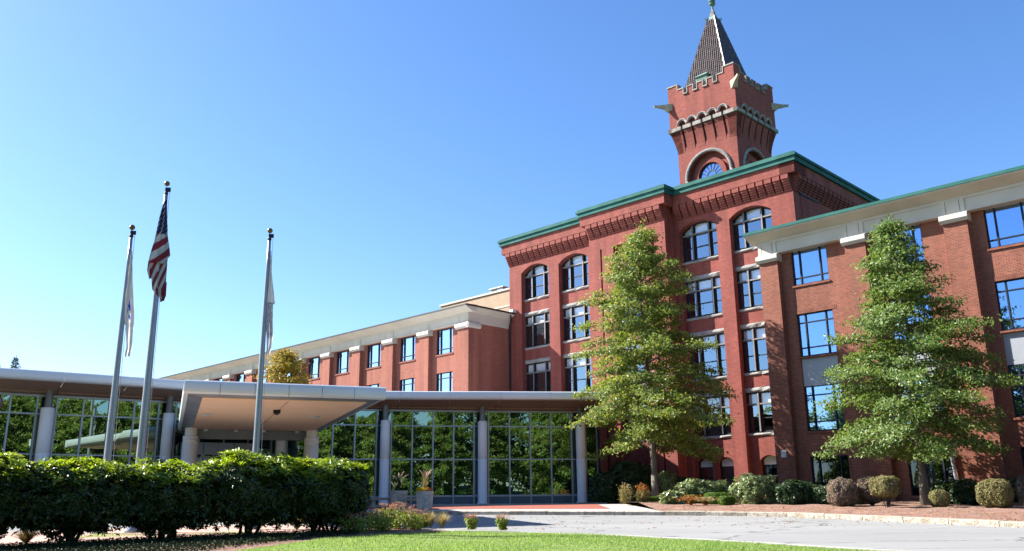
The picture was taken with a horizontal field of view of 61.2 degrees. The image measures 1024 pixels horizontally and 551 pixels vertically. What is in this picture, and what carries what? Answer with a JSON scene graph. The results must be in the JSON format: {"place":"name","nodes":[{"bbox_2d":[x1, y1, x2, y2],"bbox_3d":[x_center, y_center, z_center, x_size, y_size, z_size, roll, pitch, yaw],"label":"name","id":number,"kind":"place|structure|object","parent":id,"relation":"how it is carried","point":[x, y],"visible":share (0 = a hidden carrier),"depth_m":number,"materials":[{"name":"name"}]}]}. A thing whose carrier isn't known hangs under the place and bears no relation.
{"place":"outdoors","nodes":[
{"label":"outdoors","id":0,"kind":"place"},
{"bbox_2d":[10,356,20,368],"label":"pine tree","id":1,"kind":"object","parent":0,"point":[12,365],"visible":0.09,"depth_m":110.93,"materials":[{"name":"green plant"}]},
{"bbox_2d":[10,529,40,543],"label":"ornamental grass","id":2,"kind":"object","parent":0,"point":[25,537],"depth_m":21.26,"materials":[{"name":"beige plant"}]},
{"bbox_2d":[253,347,313,383],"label":"maple tree","id":3,"kind":"object","parent":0,"point":[285,363],"visible":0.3,"depth_m":56.75,"materials":[{"name":"yellow plant"}]},
{"bbox_2d":[420,469,432,487],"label":"fountain grass","id":4,"kind":"object","parent":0,"point":[424,478],"depth_m":39.27,"materials":[{"name":"beige plant"}]},
{"bbox_2d":[369,503,606,506],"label":"landing","id":5,"kind":"object","parent":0,"point":[493,504],"visible":0.12,"depth_m":44.39,"materials":[{"name":"concrete"}]},
{"bbox_2d":[588,471,620,503],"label":"leafy shrub","id":6,"kind":"object","parent":5,"relation":"on","point":[603,492],"visible":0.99,"depth_m":46.80,"materials":[{"name":"green plant"}]},
{"bbox_2d":[367,504,609,508],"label":"brick paving","id":7,"kind":"structure","parent":0,"point":[569,506],"depth_m":40.85,"materials":[{"name":"red brick"}]},
{"bbox_2d":[370,498,390,507],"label":"stone bench","id":8,"kind":"object","parent":7,"relation":"on","point":[375,499],"visible":0.54,"depth_m":41.59,"materials":[{"name":"concrete"}]},
{"bbox_2d":[391,491,407,507],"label":"planter","id":9,"kind":"object","parent":7,"relation":"on","point":[396,496],"visible":0.76,"depth_m":40.77,"materials":[{"name":"concrete"}]},
{"bbox_2d":[75,529,909,550],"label":"lawn","id":10,"kind":"structure","parent":0,"point":[582,549],"depth_m":19.30,"materials":[{"name":"plant"}]},
{"bbox_2d":[0,525,345,543],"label":"flagpole court","id":11,"kind":"object","parent":10,"relation":"on","point":[8,538],"visible":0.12,"depth_m":25.37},
{"bbox_2d":[91,225,135,533],"bbox_3d":[-11.937,2.921,26.147,0.437,9.353,0.430,-1,-15,0],"label":"flagpole","id":12,"kind":"object","parent":11,"relation":"on","point":[111,421],"visible":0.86,"depth_m":26.10,"materials":[{"name":"grey metal"}]},
{"bbox_2d":[124,250,133,356],"bbox_3d":[-11.787,0.840,26.670,0.420,3.370,0.175,-1,-15,0],"label":"flag","id":13,"kind":"object","parent":12,"relation":"attached to","point":[129,322],"visible":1,"depth_m":26.60,"materials":[{"name":"white fabric"}]},
{"bbox_2d":[124,181,170,532],"bbox_3d":[-11.188,2.236,26.843,0.502,10.988,0.494,-1,-15,0],"label":"flagpole","id":14,"kind":"object","parent":11,"relation":"on","point":[143,424],"visible":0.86,"depth_m":26.51,"materials":[{"name":"grey metal"}]},
{"bbox_2d":[147,198,169,301],"bbox_3d":[-11.199,-0.839,27.549,0.667,3.415,0.208,4,-15,-15],"label":"flag","id":15,"kind":"object","parent":14,"relation":"attached to","point":[160,252],"visible":1,"depth_m":27.43,"materials":[{"name":"fabric"}]},
{"bbox_2d":[243,228,273,528],"bbox_3d":[-8.015,3.082,27.646,0.437,9.638,0.430,-1,-15,0],"label":"flagpole","id":16,"kind":"object","parent":11,"relation":"on","point":[257,428],"visible":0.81,"depth_m":27.65,"materials":[{"name":"grey metal"}]},
{"bbox_2d":[266,254,274,354],"bbox_3d":[-7.857,0.854,28.207,0.320,3.489,0.155,-1,-15,0],"label":"flag","id":17,"kind":"object","parent":16,"relation":"attached to","point":[271,301],"visible":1,"depth_m":28.11,"materials":[{"name":"white fabric"}]},
{"bbox_2d":[2,528,447,550],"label":"flower bed","id":18,"kind":"object","parent":10,"relation":"on","point":[371,532],"visible":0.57,"depth_m":21.77,"materials":[{"name":"brown soil"}]},
{"bbox_2d":[0,448,49,538],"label":"evergreen shrub","id":19,"kind":"object","parent":18,"relation":"on","point":[12,463],"visible":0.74,"depth_m":20.32,"materials":[{"name":"green plant"}]},
{"bbox_2d":[2,455,142,542],"bbox_3d":[-10.950,5.575,21.648,3.320,2.198,2.560,9,-17,-31],"label":"evergreen shrub","id":20,"kind":"object","parent":18,"relation":"on","point":[81,492],"visible":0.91,"depth_m":20.96,"materials":[{"name":"green plant"}]},
{"bbox_2d":[105,457,230,538],"bbox_3d":[-9.059,5.856,22.746,3.402,2.144,2.637,9,-17,-31],"label":"evergreen shrub","id":21,"kind":"object","parent":18,"relation":"on","point":[170,496],"visible":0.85,"depth_m":22.10,"materials":[{"name":"green plant"}]},
{"bbox_2d":[0,528,358,550],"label":"ground cover","id":22,"kind":"object","parent":18,"relation":"on","point":[239,539],"visible":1,"depth_m":20.31,"materials":[{"name":"brown soil"}]},
{"bbox_2d":[195,447,307,534],"bbox_3d":[-7.256,5.962,23.905,3.554,2.377,2.876,9,-17,-31],"label":"evergreen shrub","id":23,"kind":"object","parent":18,"relation":"on","point":[258,485],"visible":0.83,"depth_m":23.32,"materials":[{"name":"green plant"}]},
{"bbox_2d":[286,455,371,531],"bbox_3d":[-5.330,6.336,25.139,2.918,2.200,2.755,9,-17,-31],"label":"evergreen shrub","id":24,"kind":"object","parent":18,"relation":"on","point":[333,491],"visible":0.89,"depth_m":24.32,"materials":[{"name":"green plant"}]},
{"bbox_2d":[337,512,359,532],"bbox_3d":[-4.629,6.960,24.409,0.794,0.570,0.800,-1,-15,0],"label":"sedum","id":25,"kind":"object","parent":18,"relation":"on","point":[350,524],"visible":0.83,"depth_m":24.23,"materials":[{"name":"green plant"}]},
{"bbox_2d":[349,512,375,532],"bbox_3d":[-4.227,6.944,24.358,0.858,0.593,0.907,-1,-15,0],"label":"sedum","id":26,"kind":"object","parent":18,"relation":"on","point":[361,525],"visible":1,"depth_m":24.22,"materials":[{"name":"green plant"}]},
{"bbox_2d":[361,506,387,529],"bbox_3d":[-4.066,7.179,25.655,0.883,0.695,0.905,6,-16,-23],"label":"sedum","id":27,"kind":"object","parent":18,"relation":"on","point":[381,509],"visible":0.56,"depth_m":25.56,"materials":[{"name":"green plant"}]},
{"bbox_2d":[370,511,396,531],"bbox_3d":[-3.663,7.003,24.626,0.783,0.595,0.773,-3,-15,9],"label":"sedum","id":28,"kind":"object","parent":18,"relation":"on","point":[380,525],"visible":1,"depth_m":24.50,"materials":[{"name":"green plant"}]},
{"bbox_2d":[379,501,406,527],"bbox_3d":[-3.673,7.303,26.433,1.026,0.810,0.862,-1,-15,0],"label":"sedum","id":29,"kind":"object","parent":18,"relation":"on","point":[395,509],"visible":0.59,"depth_m":26.34,"materials":[{"name":"green plant"}]},
{"bbox_2d":[387,505,416,528],"bbox_3d":[-3.306,7.252,26.043,0.973,0.729,0.907,-13,-19,40],"label":"sedum","id":30,"kind":"object","parent":18,"relation":"on","point":[401,522],"visible":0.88,"depth_m":25.86,"materials":[{"name":"green plant"}]},
{"bbox_2d":[402,508,428,529],"bbox_3d":[-2.876,7.210,25.635,0.807,0.618,0.801,-8,-16,26],"label":"sedum","id":31,"kind":"object","parent":18,"relation":"on","point":[415,525],"visible":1,"depth_m":25.50,"materials":[{"name":"green plant"}]},
{"bbox_2d":[493,513,510,529],"bbox_3d":[-0.304,7.094,24.902,0.510,0.489,0.502,-11,-18,34],"label":"sedum","id":32,"kind":"object","parent":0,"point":[501,523],"visible":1,"depth_m":24.81,"materials":[{"name":"green plant"}]},
{"bbox_2d":[0,0,1023,377],"label":"sky","id":33,"kind":"structure","parent":0,"point":[387,149],"materials":[{"name":"blue"}]},
{"bbox_2d":[368,504,658,510],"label":"plaza","id":34,"kind":"structure","parent":0,"point":[619,507],"depth_m":37.82,"materials":[{"name":"concrete"}]},
{"bbox_2d":[416,491,433,509],"bbox_3d":[-3.946,10.155,39.114,0.820,0.800,0.820,4,-15,-17],"label":"planter","id":35,"kind":"object","parent":34,"relation":"on","point":[424,500],"visible":0.98,"depth_m":38.82,"materials":[{"name":"concrete"}]},
{"bbox_2d":[616,482,633,502],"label":"perennial","id":36,"kind":"object","parent":34,"relation":"on","point":[625,495],"visible":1,"depth_m":41.56,"materials":[{"name":"yellow plant"}]},
{"bbox_2d":[8,507,1023,550],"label":"drive","id":37,"kind":"structure","parent":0,"point":[906,536],"depth_m":25.12,"materials":[{"name":"concrete"}]},
{"bbox_2d":[178,380,385,465],"bbox_3d":[-10.774,7.987,37.328,6.960,4.550,16.630,5,-16,-20],"label":"entrance canopy","id":38,"kind":"object","parent":37,"relation":"on","point":[225,410],"visible":0.91,"depth_m":33.69,"materials":[{"name":"beige metal"}]},
{"bbox_2d":[424,510,437,527],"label":"ornamental grass","id":39,"kind":"object","parent":37,"relation":"on","point":[430,518],"depth_m":26.12,"materials":[{"name":"yellow plant"}]},
{"bbox_2d":[433,512,450,527],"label":"ornamental grass","id":40,"kind":"object","parent":37,"relation":"on","point":[442,520],"depth_m":25.90,"materials":[{"name":"yellow plant"}]},
{"bbox_2d":[9,524,904,550],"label":"kerb","id":41,"kind":"structure","parent":37,"relation":"on","point":[819,546],"depth_m":20.09,"materials":[{"name":"concrete"}]},
{"bbox_2d":[464,514,478,529],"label":"sedum","id":42,"kind":"object","parent":37,"relation":"on","point":[471,522],"visible":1,"depth_m":25.20,"materials":[{"name":"green plant"}]},
{"bbox_2d":[363,510,1023,527],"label":"kerb","id":43,"kind":"structure","parent":37,"relation":"on","point":[975,522],"depth_m":32.62,"materials":[{"name":"concrete"}]},
{"bbox_2d":[433,505,1023,529],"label":"fallen leaves","id":44,"kind":"object","parent":37,"relation":"on","point":[789,516],"visible":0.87,"depth_m":29.32,"materials":[{"name":"orange plant"}]},
{"bbox_2d":[654,0,788,184],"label":"brick tower","id":45,"kind":"structure","parent":0,"point":[721,108],"depth_m":64.42,"materials":[{"name":"brick"}]},
{"bbox_2d":[700,162,721,178],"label":"round window","id":46,"kind":"structure","parent":45,"relation":"in","point":[712,168],"depth_m":63.69,"materials":[{"name":"blue glass"}]},
{"bbox_2d":[630,499,1023,520],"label":"planting bed","id":47,"kind":"object","parent":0,"point":[901,507],"visible":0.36,"depth_m":32.91,"materials":[{"name":"brown soil"}]},
{"bbox_2d":[607,460,650,504],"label":"leafy shrub","id":48,"kind":"object","parent":47,"relation":"on","point":[632,474],"visible":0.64,"depth_m":47.28,"materials":[{"name":"green plant"}]},
{"bbox_2d":[634,482,653,503],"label":"perennial","id":49,"kind":"object","parent":47,"relation":"on","point":[643,494],"visible":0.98,"depth_m":41.56,"materials":[{"name":"orange plant"}]},
{"bbox_2d":[563,216,743,500],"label":"oak tree","id":50,"kind":"object","parent":47,"relation":"on","point":[650,417],"visible":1,"depth_m":45.55,"materials":[{"name":"green plant"}]},
{"bbox_2d":[657,470,677,494],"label":"leafy shrub","id":51,"kind":"object","parent":47,"relation":"on","point":[668,481],"visible":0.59,"depth_m":44.81,"materials":[{"name":"green plant"}]},
{"bbox_2d":[658,489,685,503],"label":"hosta","id":52,"kind":"object","parent":47,"relation":"on","point":[669,496],"visible":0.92,"depth_m":39.87,"materials":[{"name":"green plant"}]},
{"bbox_2d":[677,494,703,504],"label":"perennial","id":53,"kind":"object","parent":47,"relation":"on","point":[688,499],"visible":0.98,"depth_m":38.22,"materials":[{"name":"orange plant"}]},
{"bbox_2d":[673,478,733,501],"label":"leafy shrub","id":54,"kind":"object","parent":47,"relation":"on","point":[687,486],"visible":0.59,"depth_m":40.59,"materials":[{"name":"green plant"}]},
{"bbox_2d":[688,496,719,504],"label":"perennial","id":55,"kind":"object","parent":47,"relation":"on","point":[704,501],"visible":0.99,"depth_m":37.91,"materials":[{"name":"orange plant"}]},
{"bbox_2d":[703,492,729,503],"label":"box hedge","id":56,"kind":"object","parent":47,"relation":"on","point":[715,494],"visible":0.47,"depth_m":39.47,"materials":[{"name":"green plant"}]},
{"bbox_2d":[718,496,734,504],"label":"box hedge","id":57,"kind":"object","parent":47,"relation":"on","point":[726,500],"visible":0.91,"depth_m":38.25,"materials":[{"name":"green plant"}]},
{"bbox_2d":[728,472,779,504],"bbox_3d":[11.139,9.795,39.309,2.195,1.737,2.804,-12,-18,36],"label":"leafy shrub","id":58,"kind":"object","parent":47,"relation":"on","point":[749,488],"visible":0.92,"depth_m":38.60,"materials":[{"name":"green plant"}]},
{"bbox_2d":[774,479,817,504],"bbox_3d":[12.520,9.579,37.961,2.258,1.295,1.490,9,-17,-32],"label":"leafy shrub","id":59,"kind":"object","parent":47,"relation":"on","point":[788,492],"visible":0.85,"depth_m":37.46,"materials":[{"name":"green plant"}]},
{"bbox_2d":[807,484,828,503],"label":"leafy shrub","id":60,"kind":"object","parent":47,"relation":"on","point":[820,496],"visible":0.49,"depth_m":37.27,"materials":[{"name":"green plant"}]},
{"bbox_2d":[826,477,859,506],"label":"clipped shrub","id":61,"kind":"object","parent":47,"relation":"on","point":[841,491],"visible":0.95,"depth_m":34.68,"materials":[{"name":"brown plant"}]},
{"bbox_2d":[857,476,884,504],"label":"clipped shrub","id":62,"kind":"object","parent":47,"relation":"on","point":[864,490],"visible":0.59,"depth_m":35.02,"materials":[{"name":"brown plant"}]},
{"bbox_2d":[868,475,900,506],"bbox_3d":[14.483,8.367,33.539,1.043,1.296,1.185,5,-16,-20],"label":"clipped shrub","id":63,"kind":"object","parent":47,"relation":"on","point":[883,486],"visible":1,"depth_m":33.28,"materials":[{"name":"green plant"}]},
{"bbox_2d":[809,213,1023,504],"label":"oak tree","id":64,"kind":"object","parent":47,"relation":"on","point":[914,412],"visible":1,"depth_m":36.35,"materials":[{"name":"green plant"}]},
{"bbox_2d":[928,489,950,506],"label":"clipped shrub","id":65,"kind":"object","parent":47,"relation":"on","point":[939,498],"visible":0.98,"depth_m":32.65,"materials":[{"name":"green plant"}]},
{"bbox_2d":[930,480,958,503],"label":"leafy shrub","id":66,"kind":"object","parent":47,"relation":"on","point":[938,485],"visible":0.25,"depth_m":36.52,"materials":[{"name":"green plant"}]},
{"bbox_2d":[944,478,978,504],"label":"leafy shrub","id":67,"kind":"object","parent":47,"relation":"on","point":[965,493],"visible":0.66,"depth_m":35.41,"materials":[{"name":"green plant"}]},
{"bbox_2d":[975,478,1014,507],"bbox_3d":[17.836,8.062,31.966,1.278,1.124,1.369,-15,-20,43],"label":"clipped shrub","id":68,"kind":"object","parent":47,"relation":"on","point":[994,493],"visible":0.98,"depth_m":31.59,"materials":[{"name":"green plant"}]},
{"bbox_2d":[1004,478,1018,502],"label":"leafy shrub","id":69,"kind":"object","parent":47,"relation":"on","point":[1011,480],"visible":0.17,"depth_m":36.97,"materials":[{"name":"green plant"}]},
{"bbox_2d":[1015,475,1023,504],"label":"clipped shrub","id":70,"kind":"object","parent":47,"relation":"on","point":[1019,485],"visible":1,"depth_m":33.92,"materials":[{"name":"purple plant"}]},
{"bbox_3d":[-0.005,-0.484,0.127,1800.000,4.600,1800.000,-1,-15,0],"label":"ground","id":71,"kind":"structure","parent":0,"visible":0},
{"bbox_2d":[0,367,608,504],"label":"glass pavilion","id":72,"kind":"structure","parent":71,"relation":"on","point":[490,447],"depth_m":47.95,"materials":[{"name":"glass"}]},
{"bbox_2d":[159,287,515,390],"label":"brick wing","id":73,"kind":"structure","parent":71,"relation":"on","point":[462,345],"depth_m":70.71,"materials":[{"name":"red brick"}]},
{"bbox_2d":[309,357,319,379],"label":"window","id":74,"kind":"structure","parent":73,"relation":"in","point":[314,366],"depth_m":80.67,"materials":[{"name":"blue glass"}]},
{"bbox_2d":[335,350,348,375],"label":"window","id":75,"kind":"structure","parent":73,"relation":"in","point":[343,357],"depth_m":77.52,"materials":[{"name":"blue glass"}]},
{"bbox_2d":[365,343,380,369],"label":"window","id":76,"kind":"structure","parent":73,"relation":"in","point":[374,351],"depth_m":74.37,"materials":[{"name":"blue glass"}]},
{"bbox_2d":[399,336,414,363],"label":"window","id":77,"kind":"structure","parent":73,"relation":"in","point":[407,344],"depth_m":71.22,"materials":[{"name":"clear glass"}]},
{"bbox_2d":[400,378,413,390],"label":"window","id":78,"kind":"structure","parent":73,"relation":"in","point":[406,384],"depth_m":70.49,"materials":[{"name":"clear glass"}]},
{"bbox_2d":[435,327,452,356],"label":"window","id":79,"kind":"structure","parent":73,"relation":"in","point":[445,336],"depth_m":68.06,"materials":[{"name":"blue glass"}]},
{"bbox_2d":[437,371,451,390],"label":"window","id":80,"kind":"structure","parent":73,"relation":"in","point":[444,380],"depth_m":67.27,"materials":[{"name":"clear glass"}]},
{"bbox_2d":[497,151,879,505],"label":"mill building","id":81,"kind":"structure","parent":71,"relation":"on","point":[704,224],"depth_m":57.69,"materials":[{"name":"brick"}]},
{"bbox_2d":[524,264,548,301],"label":"window","id":82,"kind":"structure","parent":81,"relation":"in","point":[541,269],"depth_m":68.45,"materials":[{"name":"clear glass"}]},
{"bbox_2d":[525,308,549,349],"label":"window","id":83,"kind":"structure","parent":81,"relation":"in","point":[530,317],"depth_m":67.47,"materials":[{"name":"clear glass"}]},
{"bbox_2d":[525,357,550,391],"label":"window","id":84,"kind":"structure","parent":81,"relation":"in","point":[534,366],"depth_m":66.58,"materials":[{"name":"clear glass"}]},
{"bbox_2d":[562,254,588,292],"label":"window","id":85,"kind":"structure","parent":81,"relation":"in","point":[579,259],"depth_m":65.69,"materials":[{"name":"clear glass"}]},
{"bbox_2d":[562,301,590,343],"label":"window","id":86,"kind":"structure","parent":81,"relation":"in","point":[571,310],"depth_m":64.80,"materials":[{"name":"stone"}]},
{"bbox_2d":[563,350,591,391],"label":"window","id":87,"kind":"structure","parent":81,"relation":"in","point":[569,362],"depth_m":63.92,"materials":[{"name":"stone"}]},
{"bbox_2d":[682,221,718,265],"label":"window","id":88,"kind":"structure","parent":81,"relation":"in","point":[705,227],"depth_m":58.23,"materials":[{"name":"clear glass"}]},
{"bbox_2d":[685,271,722,321],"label":"window","id":89,"kind":"structure","parent":81,"relation":"in","point":[709,282],"depth_m":57.19,"materials":[{"name":"glass"}]},
{"bbox_2d":[699,458,712,479],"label":"window","id":90,"kind":"structure","parent":81,"relation":"in","point":[706,463],"depth_m":55.13,"materials":[{"name":"clear glass"}]},
{"bbox_2d":[689,328,726,382],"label":"window","id":91,"kind":"structure","parent":81,"relation":"in","point":[716,334],"depth_m":55.92,"materials":[{"name":"glass"}]},
{"bbox_2d":[691,391,731,438],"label":"window","id":92,"kind":"structure","parent":81,"relation":"in","point":[726,400],"depth_m":54.87,"materials":[{"name":"glass"}]},
{"bbox_2d":[720,457,734,479],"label":"window","id":93,"kind":"structure","parent":81,"relation":"in","point":[728,461],"depth_m":54.07,"materials":[{"name":"clear glass"}]},
{"bbox_2d":[735,263,762,312],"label":"window","id":94,"kind":"structure","parent":81,"relation":"in","point":[743,272],"depth_m":54.93,"materials":[{"name":"stone"}]},
{"bbox_2d":[733,207,770,253],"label":"window","id":95,"kind":"structure","parent":81,"relation":"in","point":[756,213],"depth_m":55.71,"materials":[{"name":"clear glass"}]},
{"bbox_2d":[740,321,768,375],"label":"window","id":96,"kind":"structure","parent":81,"relation":"in","point":[750,335],"depth_m":53.95,"materials":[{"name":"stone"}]},
{"bbox_2d":[745,386,773,436],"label":"window","id":97,"kind":"structure","parent":81,"relation":"in","point":[756,395],"depth_m":52.94,"materials":[{"name":"stone"}]},
{"bbox_2d":[762,455,776,476],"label":"window","id":98,"kind":"structure","parent":81,"relation":"in","point":[769,459],"depth_m":52.12,"materials":[{"name":"beige glass"}]},
{"bbox_2d":[742,165,1023,500],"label":"brick wing","id":99,"kind":"structure","parent":71,"relation":"on","point":[969,232],"depth_m":42.56,"materials":[{"name":"red brick"}]},
{"bbox_2d":[791,245,829,287],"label":"window","id":100,"kind":"structure","parent":99,"relation":"in","point":[809,265],"depth_m":46.02,"materials":[{"name":"blue glass"}]},
{"bbox_2d":[792,304,839,386],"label":"window","id":101,"kind":"structure","parent":99,"relation":"in","point":[817,355],"depth_m":44.96,"materials":[{"name":"blue glass"}]},
{"bbox_2d":[804,383,844,433],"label":"window","id":102,"kind":"structure","parent":99,"relation":"in","point":[817,421],"depth_m":44.22,"materials":[{"name":"blue glass"}]},
{"bbox_2d":[806,450,851,485],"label":"window","id":103,"kind":"structure","parent":99,"relation":"in","point":[823,471],"depth_m":43.41,"materials":[{"name":"black glass"}]},
{"bbox_2d":[885,225,925,266],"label":"window","id":104,"kind":"structure","parent":99,"relation":"in","point":[917,235],"depth_m":42.34,"materials":[{"name":"blue glass"}]},
{"bbox_2d":[883,291,938,373],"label":"window","id":105,"kind":"structure","parent":99,"relation":"in","point":[921,357],"depth_m":41.51,"materials":[{"name":"blue glass"}]},
{"bbox_2d":[904,448,954,498],"bbox_3d":[19.343,9.078,39.930,2.410,2.323,0.280,-15,-20,43],"label":"window","id":106,"kind":"structure","parent":99,"relation":"in","point":[940,472],"depth_m":39.99,"materials":[{"name":"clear glass"}]},
{"bbox_2d":[983,202,1023,250],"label":"window","id":107,"kind":"structure","parent":99,"relation":"in","point":[1005,224],"depth_m":39.59,"materials":[{"name":"blue glass"}]},
{"bbox_2d":[988,272,1023,364],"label":"window","id":108,"kind":"structure","parent":99,"relation":"in","point":[1010,293],"depth_m":38.72,"materials":[{"name":"blue glass"}]},
{"bbox_2d":[1008,364,1023,419],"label":"window","id":109,"kind":"structure","parent":99,"relation":"in","point":[1018,394],"depth_m":38.05,"materials":[{"name":"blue glass"}]},
{"bbox_2d":[1013,442,1023,467],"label":"window","id":110,"kind":"structure","parent":99,"relation":"in","point":[1019,443],"depth_m":37.51,"materials":[{"name":"glass"}]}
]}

